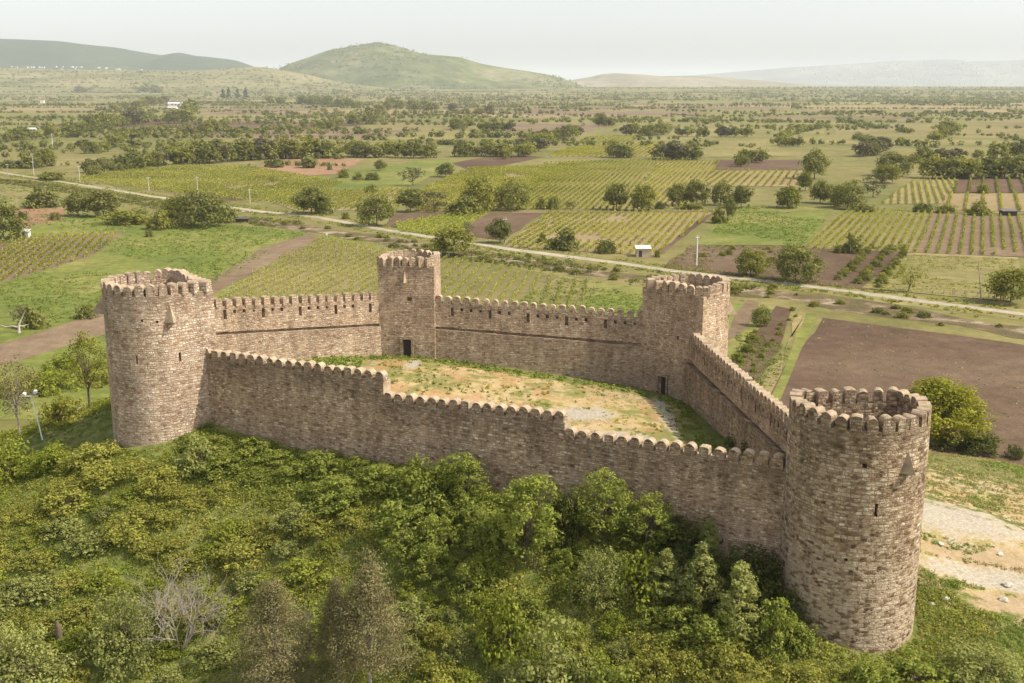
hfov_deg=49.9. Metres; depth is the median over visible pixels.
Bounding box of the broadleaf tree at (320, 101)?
[315,98,326,104]
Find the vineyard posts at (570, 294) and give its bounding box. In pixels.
[547,272,585,311]
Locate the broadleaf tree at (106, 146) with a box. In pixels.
[97,140,111,151]
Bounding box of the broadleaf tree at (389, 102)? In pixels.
[383,100,393,108]
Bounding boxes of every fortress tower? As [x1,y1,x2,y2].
[92,267,216,446]
[377,248,440,358]
[641,273,736,401]
[778,386,931,652]
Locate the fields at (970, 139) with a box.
[0,101,1023,157]
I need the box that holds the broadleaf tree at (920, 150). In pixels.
[915,145,934,162]
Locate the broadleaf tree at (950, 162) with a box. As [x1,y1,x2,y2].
[935,159,966,178]
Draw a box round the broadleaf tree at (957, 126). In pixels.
[936,120,960,134]
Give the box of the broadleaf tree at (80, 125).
[75,120,91,131]
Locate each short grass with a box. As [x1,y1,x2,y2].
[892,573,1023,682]
[911,457,1023,682]
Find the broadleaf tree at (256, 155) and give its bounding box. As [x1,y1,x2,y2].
[236,140,271,159]
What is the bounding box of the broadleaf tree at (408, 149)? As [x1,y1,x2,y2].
[401,146,416,155]
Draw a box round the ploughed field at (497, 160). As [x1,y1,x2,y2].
[453,155,540,170]
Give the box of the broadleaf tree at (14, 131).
[7,128,21,140]
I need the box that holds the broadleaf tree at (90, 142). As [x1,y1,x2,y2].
[78,140,97,153]
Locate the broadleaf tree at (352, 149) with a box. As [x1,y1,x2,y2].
[346,142,370,156]
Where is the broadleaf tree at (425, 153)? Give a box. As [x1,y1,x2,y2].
[415,143,429,157]
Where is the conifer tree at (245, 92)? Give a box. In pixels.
[243,87,247,98]
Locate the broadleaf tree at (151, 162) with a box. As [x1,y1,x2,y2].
[144,156,156,166]
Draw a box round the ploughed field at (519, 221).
[387,212,542,238]
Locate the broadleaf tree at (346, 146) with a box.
[343,138,357,155]
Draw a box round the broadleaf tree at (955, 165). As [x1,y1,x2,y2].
[943,156,962,178]
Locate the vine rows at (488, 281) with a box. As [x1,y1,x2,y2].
[402,248,554,304]
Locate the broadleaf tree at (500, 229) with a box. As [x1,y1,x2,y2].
[484,217,511,241]
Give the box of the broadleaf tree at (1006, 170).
[983,161,1014,177]
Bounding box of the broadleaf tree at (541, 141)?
[528,136,551,150]
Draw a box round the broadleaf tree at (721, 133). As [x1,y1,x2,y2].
[713,128,726,136]
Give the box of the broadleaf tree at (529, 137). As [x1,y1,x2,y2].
[523,134,534,143]
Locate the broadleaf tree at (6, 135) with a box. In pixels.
[0,131,14,139]
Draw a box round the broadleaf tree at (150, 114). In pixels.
[142,110,156,121]
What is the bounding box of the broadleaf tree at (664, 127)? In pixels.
[657,120,667,134]
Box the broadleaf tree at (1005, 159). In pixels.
[996,155,1016,177]
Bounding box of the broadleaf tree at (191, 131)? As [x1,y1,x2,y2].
[183,126,195,134]
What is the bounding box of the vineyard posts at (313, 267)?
[227,239,387,297]
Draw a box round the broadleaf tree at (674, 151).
[664,139,684,159]
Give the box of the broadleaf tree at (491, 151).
[483,141,503,156]
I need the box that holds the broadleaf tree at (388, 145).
[376,139,396,156]
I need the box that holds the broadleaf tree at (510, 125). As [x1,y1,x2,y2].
[504,121,516,130]
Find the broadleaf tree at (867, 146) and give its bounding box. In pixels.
[851,140,874,156]
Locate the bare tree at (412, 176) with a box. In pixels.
[397,167,425,185]
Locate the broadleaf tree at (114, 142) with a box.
[106,135,119,147]
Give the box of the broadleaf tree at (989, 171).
[981,163,996,177]
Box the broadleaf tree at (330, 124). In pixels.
[323,120,333,128]
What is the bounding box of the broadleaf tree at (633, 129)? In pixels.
[627,121,640,134]
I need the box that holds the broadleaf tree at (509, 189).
[493,176,533,209]
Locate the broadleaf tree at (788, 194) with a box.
[774,185,802,208]
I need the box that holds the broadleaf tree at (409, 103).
[406,99,417,109]
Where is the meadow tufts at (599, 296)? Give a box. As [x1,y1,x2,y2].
[510,277,641,315]
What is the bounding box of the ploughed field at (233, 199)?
[197,190,254,201]
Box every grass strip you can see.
[728,302,744,343]
[772,312,816,400]
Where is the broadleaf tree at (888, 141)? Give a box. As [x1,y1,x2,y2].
[877,136,893,152]
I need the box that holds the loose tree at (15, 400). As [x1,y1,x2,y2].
[0,353,38,434]
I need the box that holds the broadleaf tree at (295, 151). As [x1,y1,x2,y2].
[285,140,307,158]
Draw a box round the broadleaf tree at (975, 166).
[958,159,986,178]
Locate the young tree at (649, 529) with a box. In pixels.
[621,491,679,553]
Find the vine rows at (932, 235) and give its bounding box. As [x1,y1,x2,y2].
[921,210,1023,254]
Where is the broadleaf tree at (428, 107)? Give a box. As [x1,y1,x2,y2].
[424,102,439,110]
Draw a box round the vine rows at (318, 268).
[215,235,399,301]
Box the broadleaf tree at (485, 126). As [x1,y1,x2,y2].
[480,121,490,128]
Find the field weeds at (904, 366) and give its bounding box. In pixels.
[812,319,1022,417]
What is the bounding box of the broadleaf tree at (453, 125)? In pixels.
[448,120,457,129]
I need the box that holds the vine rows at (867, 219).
[807,206,926,250]
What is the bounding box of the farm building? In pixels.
[168,102,182,105]
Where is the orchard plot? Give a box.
[664,246,897,288]
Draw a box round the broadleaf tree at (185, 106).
[181,103,196,114]
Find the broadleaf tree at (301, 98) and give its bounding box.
[296,95,305,103]
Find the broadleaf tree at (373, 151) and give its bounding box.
[361,142,389,157]
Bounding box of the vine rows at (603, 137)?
[578,134,634,144]
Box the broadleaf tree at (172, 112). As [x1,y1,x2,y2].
[161,109,189,122]
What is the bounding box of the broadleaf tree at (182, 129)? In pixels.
[174,128,188,136]
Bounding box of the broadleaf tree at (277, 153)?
[272,143,282,158]
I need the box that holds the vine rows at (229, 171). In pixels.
[72,163,341,204]
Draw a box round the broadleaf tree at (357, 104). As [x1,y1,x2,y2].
[352,100,361,107]
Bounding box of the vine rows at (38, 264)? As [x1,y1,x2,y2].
[0,229,124,281]
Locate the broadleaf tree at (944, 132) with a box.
[936,126,949,137]
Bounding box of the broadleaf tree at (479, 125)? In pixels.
[476,119,486,128]
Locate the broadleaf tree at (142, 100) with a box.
[140,98,150,106]
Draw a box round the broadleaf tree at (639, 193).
[628,183,658,210]
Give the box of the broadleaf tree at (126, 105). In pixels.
[121,102,129,109]
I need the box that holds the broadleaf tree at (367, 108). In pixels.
[365,107,376,114]
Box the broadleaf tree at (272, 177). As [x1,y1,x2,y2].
[268,172,278,182]
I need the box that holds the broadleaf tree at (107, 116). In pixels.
[99,111,116,128]
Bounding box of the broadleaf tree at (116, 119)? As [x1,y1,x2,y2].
[109,111,121,126]
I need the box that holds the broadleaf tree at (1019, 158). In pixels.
[997,153,1023,177]
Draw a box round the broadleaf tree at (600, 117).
[594,113,607,125]
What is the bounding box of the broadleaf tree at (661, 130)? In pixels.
[652,123,665,134]
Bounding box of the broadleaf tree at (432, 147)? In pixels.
[422,141,441,157]
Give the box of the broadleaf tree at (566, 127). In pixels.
[556,125,570,137]
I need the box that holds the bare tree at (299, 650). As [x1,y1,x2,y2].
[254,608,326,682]
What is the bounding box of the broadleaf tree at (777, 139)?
[774,134,792,145]
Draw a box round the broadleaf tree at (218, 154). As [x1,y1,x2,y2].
[194,142,223,162]
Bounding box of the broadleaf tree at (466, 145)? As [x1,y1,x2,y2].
[457,142,474,156]
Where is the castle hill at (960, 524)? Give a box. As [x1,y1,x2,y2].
[0,356,1023,682]
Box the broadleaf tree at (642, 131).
[638,126,650,134]
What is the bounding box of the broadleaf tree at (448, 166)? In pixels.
[434,162,455,175]
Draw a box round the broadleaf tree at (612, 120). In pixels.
[608,118,616,125]
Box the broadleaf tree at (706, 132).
[701,128,709,136]
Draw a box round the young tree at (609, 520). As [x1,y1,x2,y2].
[571,467,635,544]
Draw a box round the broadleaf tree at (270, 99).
[266,95,274,103]
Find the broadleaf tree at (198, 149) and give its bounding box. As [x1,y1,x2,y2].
[180,146,203,163]
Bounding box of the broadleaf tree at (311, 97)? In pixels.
[304,95,317,104]
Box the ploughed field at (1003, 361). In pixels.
[771,318,1023,466]
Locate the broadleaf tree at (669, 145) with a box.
[657,140,688,159]
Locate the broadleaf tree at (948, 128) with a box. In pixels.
[935,124,953,136]
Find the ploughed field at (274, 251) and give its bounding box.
[211,233,321,294]
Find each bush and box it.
[0,159,15,168]
[7,152,46,168]
[16,305,51,329]
[22,186,65,208]
[37,171,69,180]
[49,212,61,220]
[73,304,99,319]
[83,165,102,175]
[94,207,150,225]
[106,163,127,171]
[144,207,177,229]
[144,229,154,236]
[219,206,239,222]
[314,197,333,214]
[337,168,349,177]
[340,211,349,218]
[352,172,363,179]
[364,171,380,179]
[364,183,377,192]
[388,242,399,247]
[420,243,430,247]
[445,194,483,214]
[477,256,488,261]
[535,197,546,208]
[537,231,547,242]
[546,227,579,250]
[547,196,560,208]
[551,265,564,270]
[570,268,582,274]
[595,239,616,253]
[608,275,618,279]
[611,267,623,271]
[654,201,665,209]
[654,250,659,257]
[675,201,703,209]
[710,206,729,223]
[724,248,732,254]
[731,352,744,363]
[739,343,754,352]
[746,333,759,342]
[765,289,775,294]
[768,282,778,288]
[808,301,819,306]
[833,245,848,253]
[833,298,846,304]
[834,274,842,279]
[835,269,848,276]
[839,232,864,253]
[845,261,856,267]
[848,264,857,270]
[850,259,861,264]
[850,276,863,283]
[853,255,864,261]
[856,202,877,211]
[858,250,866,256]
[859,269,872,276]
[861,274,870,281]
[862,265,873,273]
[863,248,871,253]
[869,259,882,266]
[871,307,884,313]
[873,254,883,260]
[873,282,884,287]
[874,273,888,278]
[874,276,888,283]
[879,249,890,254]
[881,246,893,252]
[882,264,893,272]
[885,244,895,249]
[885,269,892,275]
[886,263,896,268]
[890,304,901,309]
[891,259,902,264]
[893,311,910,318]
[897,251,907,255]
[899,243,908,249]
[901,307,911,312]
[912,203,934,212]
[916,311,933,318]
[934,203,959,213]
[963,199,994,215]
[974,182,989,193]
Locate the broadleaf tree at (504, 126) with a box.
[499,121,507,130]
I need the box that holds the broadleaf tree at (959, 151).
[952,148,968,158]
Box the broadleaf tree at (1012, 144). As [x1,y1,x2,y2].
[1006,141,1023,157]
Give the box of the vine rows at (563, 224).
[508,209,714,253]
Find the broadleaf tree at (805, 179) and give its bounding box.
[796,171,813,189]
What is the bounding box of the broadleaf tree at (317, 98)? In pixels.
[312,96,322,104]
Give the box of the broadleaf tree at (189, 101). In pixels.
[180,98,199,110]
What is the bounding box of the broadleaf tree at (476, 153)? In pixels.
[467,146,478,155]
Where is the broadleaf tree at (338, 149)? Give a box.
[327,142,342,156]
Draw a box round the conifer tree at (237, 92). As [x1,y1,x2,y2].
[235,89,240,97]
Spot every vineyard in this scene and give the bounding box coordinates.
[0,232,123,282]
[72,164,332,202]
[222,237,392,302]
[252,189,403,211]
[396,213,487,233]
[415,167,535,212]
[440,257,558,306]
[505,212,712,255]
[512,160,654,209]
[519,276,595,312]
[546,143,662,156]
[580,136,635,144]
[631,160,714,209]
[706,171,802,186]
[805,209,927,252]
[880,177,961,203]
[918,213,1023,256]
[940,194,1023,210]
[950,178,1023,192]
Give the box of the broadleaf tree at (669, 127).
[662,123,672,133]
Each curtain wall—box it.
[206,348,785,576]
[213,292,381,359]
[435,294,643,388]
[684,332,788,462]
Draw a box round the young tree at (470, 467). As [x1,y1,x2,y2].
[436,451,491,502]
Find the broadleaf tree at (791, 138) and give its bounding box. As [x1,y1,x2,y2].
[782,137,796,145]
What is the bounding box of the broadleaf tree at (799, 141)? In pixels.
[794,135,805,145]
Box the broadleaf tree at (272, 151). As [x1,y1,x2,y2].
[261,140,284,158]
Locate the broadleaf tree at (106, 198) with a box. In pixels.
[79,188,121,216]
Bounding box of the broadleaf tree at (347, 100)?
[336,97,352,105]
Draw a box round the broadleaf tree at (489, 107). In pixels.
[484,105,492,113]
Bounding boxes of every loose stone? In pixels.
[998,597,1008,602]
[1002,581,1012,586]
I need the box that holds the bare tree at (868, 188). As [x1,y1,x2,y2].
[862,172,888,196]
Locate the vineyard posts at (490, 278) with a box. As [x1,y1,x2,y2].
[416,252,548,304]
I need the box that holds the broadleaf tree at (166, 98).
[159,96,169,101]
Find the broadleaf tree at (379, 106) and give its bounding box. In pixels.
[372,103,386,111]
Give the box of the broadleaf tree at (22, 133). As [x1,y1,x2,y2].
[5,128,27,137]
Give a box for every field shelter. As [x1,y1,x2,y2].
[235,217,249,222]
[999,209,1016,215]
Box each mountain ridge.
[0,39,253,70]
[693,59,1023,85]
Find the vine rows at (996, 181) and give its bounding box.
[953,175,1023,192]
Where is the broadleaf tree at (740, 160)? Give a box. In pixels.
[732,151,748,165]
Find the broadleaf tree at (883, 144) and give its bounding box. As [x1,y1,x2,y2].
[867,137,886,154]
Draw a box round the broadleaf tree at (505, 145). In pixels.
[495,142,514,156]
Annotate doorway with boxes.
[404,339,410,356]
[661,376,665,394]
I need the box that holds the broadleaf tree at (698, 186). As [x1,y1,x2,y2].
[684,178,712,205]
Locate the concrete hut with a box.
[21,229,30,237]
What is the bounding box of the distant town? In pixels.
[800,62,1023,85]
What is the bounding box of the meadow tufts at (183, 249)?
[0,222,306,324]
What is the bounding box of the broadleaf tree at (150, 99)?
[140,96,154,105]
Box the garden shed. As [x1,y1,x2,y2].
[634,245,651,256]
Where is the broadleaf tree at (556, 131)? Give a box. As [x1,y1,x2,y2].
[551,127,569,139]
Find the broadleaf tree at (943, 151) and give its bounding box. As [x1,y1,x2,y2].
[928,148,951,160]
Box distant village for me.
[11,66,142,69]
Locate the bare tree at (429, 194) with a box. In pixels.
[418,189,448,211]
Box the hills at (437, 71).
[279,42,581,88]
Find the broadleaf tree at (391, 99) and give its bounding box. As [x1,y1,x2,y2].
[385,97,394,105]
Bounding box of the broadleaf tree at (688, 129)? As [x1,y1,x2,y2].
[678,126,697,135]
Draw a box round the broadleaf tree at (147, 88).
[140,83,155,91]
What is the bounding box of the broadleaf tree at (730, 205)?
[724,198,737,217]
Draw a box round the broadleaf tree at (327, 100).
[322,95,333,104]
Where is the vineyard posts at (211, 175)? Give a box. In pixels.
[76,163,336,202]
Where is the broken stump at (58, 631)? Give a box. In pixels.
[55,620,62,645]
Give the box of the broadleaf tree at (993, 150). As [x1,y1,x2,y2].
[986,141,1011,156]
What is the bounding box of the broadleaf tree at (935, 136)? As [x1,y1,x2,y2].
[927,129,942,141]
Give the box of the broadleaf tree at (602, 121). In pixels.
[595,115,609,125]
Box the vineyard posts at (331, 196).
[255,187,397,210]
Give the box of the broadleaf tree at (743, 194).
[731,185,754,206]
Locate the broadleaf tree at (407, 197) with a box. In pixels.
[395,187,424,211]
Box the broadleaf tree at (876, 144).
[861,142,881,155]
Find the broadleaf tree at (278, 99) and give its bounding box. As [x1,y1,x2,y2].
[275,96,287,103]
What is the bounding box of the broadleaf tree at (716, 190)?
[709,178,733,204]
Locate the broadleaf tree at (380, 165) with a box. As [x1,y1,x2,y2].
[374,159,386,169]
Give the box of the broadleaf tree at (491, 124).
[486,121,494,130]
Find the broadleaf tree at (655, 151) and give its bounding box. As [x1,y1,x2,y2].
[648,143,667,158]
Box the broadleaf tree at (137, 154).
[124,150,150,167]
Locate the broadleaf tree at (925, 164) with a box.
[916,153,947,177]
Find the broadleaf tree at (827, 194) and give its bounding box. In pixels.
[819,183,846,203]
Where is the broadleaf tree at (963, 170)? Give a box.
[946,164,969,177]
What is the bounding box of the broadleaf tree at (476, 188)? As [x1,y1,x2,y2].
[460,174,499,212]
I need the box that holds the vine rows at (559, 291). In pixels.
[528,277,588,311]
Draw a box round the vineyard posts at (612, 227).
[526,208,713,250]
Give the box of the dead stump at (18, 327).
[1,313,27,332]
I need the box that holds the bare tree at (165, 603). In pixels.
[113,554,240,650]
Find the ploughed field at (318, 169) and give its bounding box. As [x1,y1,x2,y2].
[253,158,363,176]
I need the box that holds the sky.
[0,0,1023,79]
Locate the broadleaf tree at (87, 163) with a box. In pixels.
[77,158,101,171]
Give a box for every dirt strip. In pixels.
[653,213,712,254]
[728,300,758,339]
[738,306,790,380]
[762,311,805,392]
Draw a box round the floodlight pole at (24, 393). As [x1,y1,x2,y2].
[0,390,42,439]
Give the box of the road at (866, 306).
[13,182,1023,338]
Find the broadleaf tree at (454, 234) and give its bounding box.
[430,223,476,254]
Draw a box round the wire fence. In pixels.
[922,286,1000,298]
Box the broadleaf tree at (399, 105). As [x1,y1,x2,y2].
[393,99,405,107]
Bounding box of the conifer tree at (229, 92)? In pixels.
[226,87,231,98]
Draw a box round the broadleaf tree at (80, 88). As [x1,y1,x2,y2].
[74,86,85,92]
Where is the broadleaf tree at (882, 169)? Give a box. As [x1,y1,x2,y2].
[872,163,903,182]
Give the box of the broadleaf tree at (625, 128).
[618,124,632,134]
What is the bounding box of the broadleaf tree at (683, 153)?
[670,150,685,158]
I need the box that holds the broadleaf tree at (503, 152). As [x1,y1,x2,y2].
[497,147,514,158]
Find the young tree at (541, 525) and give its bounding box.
[490,473,564,568]
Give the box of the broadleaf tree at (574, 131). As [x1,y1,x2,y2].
[562,124,578,136]
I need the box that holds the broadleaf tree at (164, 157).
[155,152,168,165]
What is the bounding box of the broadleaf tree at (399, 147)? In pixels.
[391,141,407,157]
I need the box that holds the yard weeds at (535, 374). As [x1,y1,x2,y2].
[290,354,716,452]
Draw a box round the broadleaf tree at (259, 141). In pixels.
[250,137,275,159]
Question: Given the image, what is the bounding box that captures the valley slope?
[0,67,388,92]
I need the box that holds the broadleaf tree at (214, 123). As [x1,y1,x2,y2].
[208,119,220,129]
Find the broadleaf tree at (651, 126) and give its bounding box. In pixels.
[642,123,659,135]
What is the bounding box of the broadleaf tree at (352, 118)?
[346,113,362,123]
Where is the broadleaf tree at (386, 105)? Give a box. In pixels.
[382,103,390,110]
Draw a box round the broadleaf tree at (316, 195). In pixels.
[288,186,330,213]
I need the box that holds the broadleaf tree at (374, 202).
[353,194,396,225]
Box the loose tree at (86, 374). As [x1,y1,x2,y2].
[54,330,108,408]
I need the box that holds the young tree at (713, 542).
[698,517,722,556]
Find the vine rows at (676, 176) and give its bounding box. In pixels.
[633,158,719,208]
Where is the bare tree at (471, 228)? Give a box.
[463,222,475,232]
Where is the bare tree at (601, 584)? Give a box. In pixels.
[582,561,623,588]
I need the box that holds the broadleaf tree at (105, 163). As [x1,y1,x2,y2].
[96,157,113,171]
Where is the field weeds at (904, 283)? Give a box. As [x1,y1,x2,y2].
[864,254,1016,300]
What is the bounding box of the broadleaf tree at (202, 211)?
[172,189,229,227]
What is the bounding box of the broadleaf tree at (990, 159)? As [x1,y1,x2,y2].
[978,154,1002,177]
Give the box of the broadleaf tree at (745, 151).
[736,148,751,163]
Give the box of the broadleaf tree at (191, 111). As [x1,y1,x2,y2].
[181,106,193,115]
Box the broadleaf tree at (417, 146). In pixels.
[404,140,423,157]
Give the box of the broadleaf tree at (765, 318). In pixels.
[750,304,773,325]
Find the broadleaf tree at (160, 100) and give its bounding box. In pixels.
[158,97,164,103]
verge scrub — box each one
[0,179,760,295]
[13,174,1004,313]
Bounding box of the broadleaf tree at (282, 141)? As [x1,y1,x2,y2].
[269,134,297,158]
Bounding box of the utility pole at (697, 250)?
[696,235,699,265]
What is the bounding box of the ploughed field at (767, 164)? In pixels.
[713,160,803,169]
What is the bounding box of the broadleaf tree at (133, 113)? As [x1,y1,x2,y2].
[120,108,144,123]
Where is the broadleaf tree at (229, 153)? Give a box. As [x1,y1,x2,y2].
[219,143,238,161]
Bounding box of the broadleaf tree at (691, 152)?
[683,140,703,159]
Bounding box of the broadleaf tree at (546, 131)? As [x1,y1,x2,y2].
[539,129,552,133]
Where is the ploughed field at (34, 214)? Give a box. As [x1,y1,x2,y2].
[15,207,65,227]
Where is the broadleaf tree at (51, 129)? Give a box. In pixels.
[43,121,60,134]
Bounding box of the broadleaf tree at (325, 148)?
[315,139,335,157]
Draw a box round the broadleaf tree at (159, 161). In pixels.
[144,149,163,166]
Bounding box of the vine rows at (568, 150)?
[549,140,664,156]
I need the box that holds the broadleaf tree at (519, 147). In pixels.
[512,141,539,156]
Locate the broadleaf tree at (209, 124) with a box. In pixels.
[202,120,214,128]
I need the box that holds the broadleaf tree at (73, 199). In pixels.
[60,189,89,215]
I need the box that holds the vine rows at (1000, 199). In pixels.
[948,191,1020,210]
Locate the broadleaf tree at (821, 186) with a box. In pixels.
[808,179,831,201]
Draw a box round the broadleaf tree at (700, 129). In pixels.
[695,126,704,135]
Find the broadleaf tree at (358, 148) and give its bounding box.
[351,140,367,157]
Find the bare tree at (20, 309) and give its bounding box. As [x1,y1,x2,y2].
[8,305,28,321]
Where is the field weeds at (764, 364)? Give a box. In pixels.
[730,299,792,387]
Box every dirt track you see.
[241,210,319,216]
[512,210,712,212]
[780,208,1023,213]
[907,253,1017,259]
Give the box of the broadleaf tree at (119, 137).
[111,132,123,143]
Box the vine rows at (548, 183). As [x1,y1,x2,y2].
[517,158,653,209]
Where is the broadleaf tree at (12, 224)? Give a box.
[0,199,31,237]
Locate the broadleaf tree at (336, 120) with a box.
[333,118,342,125]
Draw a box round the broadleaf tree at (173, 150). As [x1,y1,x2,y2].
[161,139,195,163]
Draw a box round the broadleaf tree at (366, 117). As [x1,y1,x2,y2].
[361,110,382,123]
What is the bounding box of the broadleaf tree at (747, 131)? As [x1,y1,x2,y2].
[740,124,755,136]
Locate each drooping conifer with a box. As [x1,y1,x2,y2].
[224,575,328,682]
[307,572,362,682]
[313,542,422,682]
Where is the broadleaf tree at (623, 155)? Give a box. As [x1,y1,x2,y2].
[617,146,637,157]
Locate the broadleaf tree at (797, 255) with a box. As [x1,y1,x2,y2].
[769,242,827,282]
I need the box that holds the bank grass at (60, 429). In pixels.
[3,403,123,469]
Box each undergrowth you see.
[0,395,110,444]
[0,398,110,445]
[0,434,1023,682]
[890,586,1001,682]
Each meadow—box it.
[0,213,772,418]
[333,160,464,189]
[680,139,798,157]
[695,206,834,244]
[863,255,1019,300]
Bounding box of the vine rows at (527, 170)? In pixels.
[414,164,558,211]
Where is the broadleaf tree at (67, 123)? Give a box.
[60,122,77,131]
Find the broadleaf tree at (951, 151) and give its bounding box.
[946,149,958,158]
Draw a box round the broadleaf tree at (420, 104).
[415,100,428,110]
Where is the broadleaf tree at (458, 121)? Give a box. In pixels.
[448,117,464,128]
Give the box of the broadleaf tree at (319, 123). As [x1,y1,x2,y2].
[315,121,325,128]
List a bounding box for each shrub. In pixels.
[0,371,47,398]
[0,434,36,488]
[0,512,12,528]
[0,530,12,543]
[0,542,5,555]
[0,548,19,571]
[0,568,8,591]
[0,577,25,597]
[0,593,20,624]
[0,619,81,682]
[0,632,45,672]
[1,568,74,605]
[4,501,30,515]
[5,606,33,624]
[10,535,42,549]
[11,544,60,571]
[12,505,48,524]
[14,451,62,477]
[16,609,68,639]
[26,368,84,395]
[27,388,85,430]
[27,519,53,535]
[30,440,74,473]
[35,481,91,517]
[38,352,83,375]
[38,514,84,539]
[42,474,79,496]
[46,621,104,658]
[49,570,90,598]
[53,454,81,473]
[54,526,115,556]
[57,596,97,623]
[57,665,94,682]
[59,439,125,468]
[72,458,120,489]
[73,586,175,682]
[77,565,127,601]
[80,358,108,387]
[82,496,109,511]
[87,602,109,616]
[91,504,121,520]
[98,512,154,547]
[105,581,145,603]
[109,487,143,506]
[111,452,153,480]
[111,618,129,636]
[122,495,162,518]
[126,534,167,561]
[132,463,184,497]
[135,575,168,599]
[143,508,183,529]
[145,664,185,682]
[146,598,185,624]
[150,634,192,659]
[151,459,173,471]
[152,535,191,560]
[156,550,209,579]
[159,484,196,504]
[171,432,220,476]
[175,435,210,451]
[180,602,215,634]
[183,495,208,511]
[183,635,245,670]
[184,579,218,600]
[191,446,245,479]
[195,538,224,562]
[198,481,232,501]
[200,593,253,627]
[205,434,233,450]
[205,517,246,546]
[211,535,267,570]
[230,567,268,591]
[233,435,279,463]
[239,466,274,484]
[242,515,270,537]
[246,572,299,594]
[256,531,282,547]
[258,446,298,465]
[269,501,315,532]
[270,536,302,557]
[273,461,304,481]
[278,555,339,584]
[292,447,350,478]
[293,511,335,539]
[297,477,332,498]
[313,478,372,516]
[320,537,343,551]
[321,474,360,492]
[334,506,373,527]
[342,454,377,476]
[359,463,411,495]
[361,462,394,486]
[369,498,431,557]
[381,594,438,632]
[389,452,463,514]
[391,633,426,668]
[395,578,418,598]
[396,534,455,581]
[398,461,428,485]
[413,651,460,681]
[413,669,458,682]
[416,509,463,555]
[416,618,448,647]
[421,592,448,615]
[427,623,463,648]
[429,463,463,495]
[432,566,455,588]
[436,605,465,628]
[438,555,467,571]
[440,505,468,531]
[440,629,478,664]
[444,556,486,611]
[449,664,484,682]
[451,495,494,537]
[459,505,523,555]
[464,585,503,619]
[466,551,511,583]
[470,618,507,646]
[474,580,536,668]
[476,490,500,512]
[485,573,531,608]
[485,664,532,682]
[487,508,521,531]
[499,491,528,505]
[502,609,602,682]
[509,589,550,635]
[515,648,541,671]
[517,518,534,541]
[530,501,577,531]
[535,607,568,629]
[536,627,574,655]
[542,484,588,548]
[546,569,592,603]
[547,547,575,573]
[562,618,594,639]
[564,544,635,610]
[565,636,591,658]
[565,646,617,682]
[572,542,599,566]
[573,495,612,532]
[587,661,638,682]
[596,607,634,640]
[602,547,644,580]
[608,640,635,663]
[613,547,671,617]
[626,627,660,654]
[626,641,679,682]
[630,604,667,629]
[654,602,708,647]
[655,561,684,590]
[656,644,699,678]
[657,514,723,556]
[670,545,701,578]
[680,604,740,658]
[683,659,720,682]
[697,553,727,586]
[699,637,756,681]
[703,580,748,621]
[717,543,784,599]
[724,434,735,446]
[726,673,760,682]
[734,654,784,682]
[738,440,747,456]
[744,591,780,620]
[749,597,807,665]
[767,603,797,639]
[776,659,827,682]
[777,586,814,623]
[780,619,819,656]
[830,678,851,682]
[837,657,897,682]
[878,642,962,682]
[926,638,1023,682]
[929,432,964,450]
[951,431,1004,457]
[1003,443,1023,459]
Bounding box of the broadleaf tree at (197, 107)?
[182,103,198,112]
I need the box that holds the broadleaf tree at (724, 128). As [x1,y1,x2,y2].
[715,126,734,136]
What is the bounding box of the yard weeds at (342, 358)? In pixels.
[287,354,362,367]
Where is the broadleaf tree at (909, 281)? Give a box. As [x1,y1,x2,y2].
[893,263,927,290]
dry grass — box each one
[368,360,702,438]
[895,550,1023,682]
[925,449,1023,544]
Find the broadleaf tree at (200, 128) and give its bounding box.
[196,123,207,132]
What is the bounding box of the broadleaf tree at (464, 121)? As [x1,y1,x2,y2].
[456,119,467,128]
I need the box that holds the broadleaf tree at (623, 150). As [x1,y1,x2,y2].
[614,143,632,157]
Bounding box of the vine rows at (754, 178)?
[706,168,804,185]
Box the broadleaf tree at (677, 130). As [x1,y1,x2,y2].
[674,128,683,134]
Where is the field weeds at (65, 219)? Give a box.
[0,186,246,236]
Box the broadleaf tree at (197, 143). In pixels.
[188,138,220,163]
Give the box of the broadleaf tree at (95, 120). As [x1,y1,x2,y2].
[82,113,102,129]
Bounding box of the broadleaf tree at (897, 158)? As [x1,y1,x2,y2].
[873,150,915,174]
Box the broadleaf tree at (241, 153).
[231,144,247,160]
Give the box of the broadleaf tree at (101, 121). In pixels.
[90,114,104,128]
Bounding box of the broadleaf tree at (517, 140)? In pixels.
[514,138,528,143]
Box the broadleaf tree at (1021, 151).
[1014,146,1023,154]
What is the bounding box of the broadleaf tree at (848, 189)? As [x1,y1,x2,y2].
[828,177,868,208]
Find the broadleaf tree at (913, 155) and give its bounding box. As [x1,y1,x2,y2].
[905,152,920,163]
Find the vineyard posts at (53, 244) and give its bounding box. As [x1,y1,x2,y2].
[0,228,123,274]
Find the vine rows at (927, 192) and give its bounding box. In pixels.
[883,176,960,202]
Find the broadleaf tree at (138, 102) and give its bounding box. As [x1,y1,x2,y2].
[133,99,141,106]
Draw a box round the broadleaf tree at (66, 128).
[59,124,75,132]
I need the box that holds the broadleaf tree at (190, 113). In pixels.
[180,110,192,120]
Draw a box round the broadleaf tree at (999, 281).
[982,267,1023,302]
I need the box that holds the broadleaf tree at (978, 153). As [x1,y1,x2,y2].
[971,149,985,157]
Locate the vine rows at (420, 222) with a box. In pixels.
[396,211,486,232]
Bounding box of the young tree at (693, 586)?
[677,540,726,613]
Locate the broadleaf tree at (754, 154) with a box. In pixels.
[748,147,771,162]
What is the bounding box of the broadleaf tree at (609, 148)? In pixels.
[604,139,620,157]
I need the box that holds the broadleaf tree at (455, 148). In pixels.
[452,142,465,156]

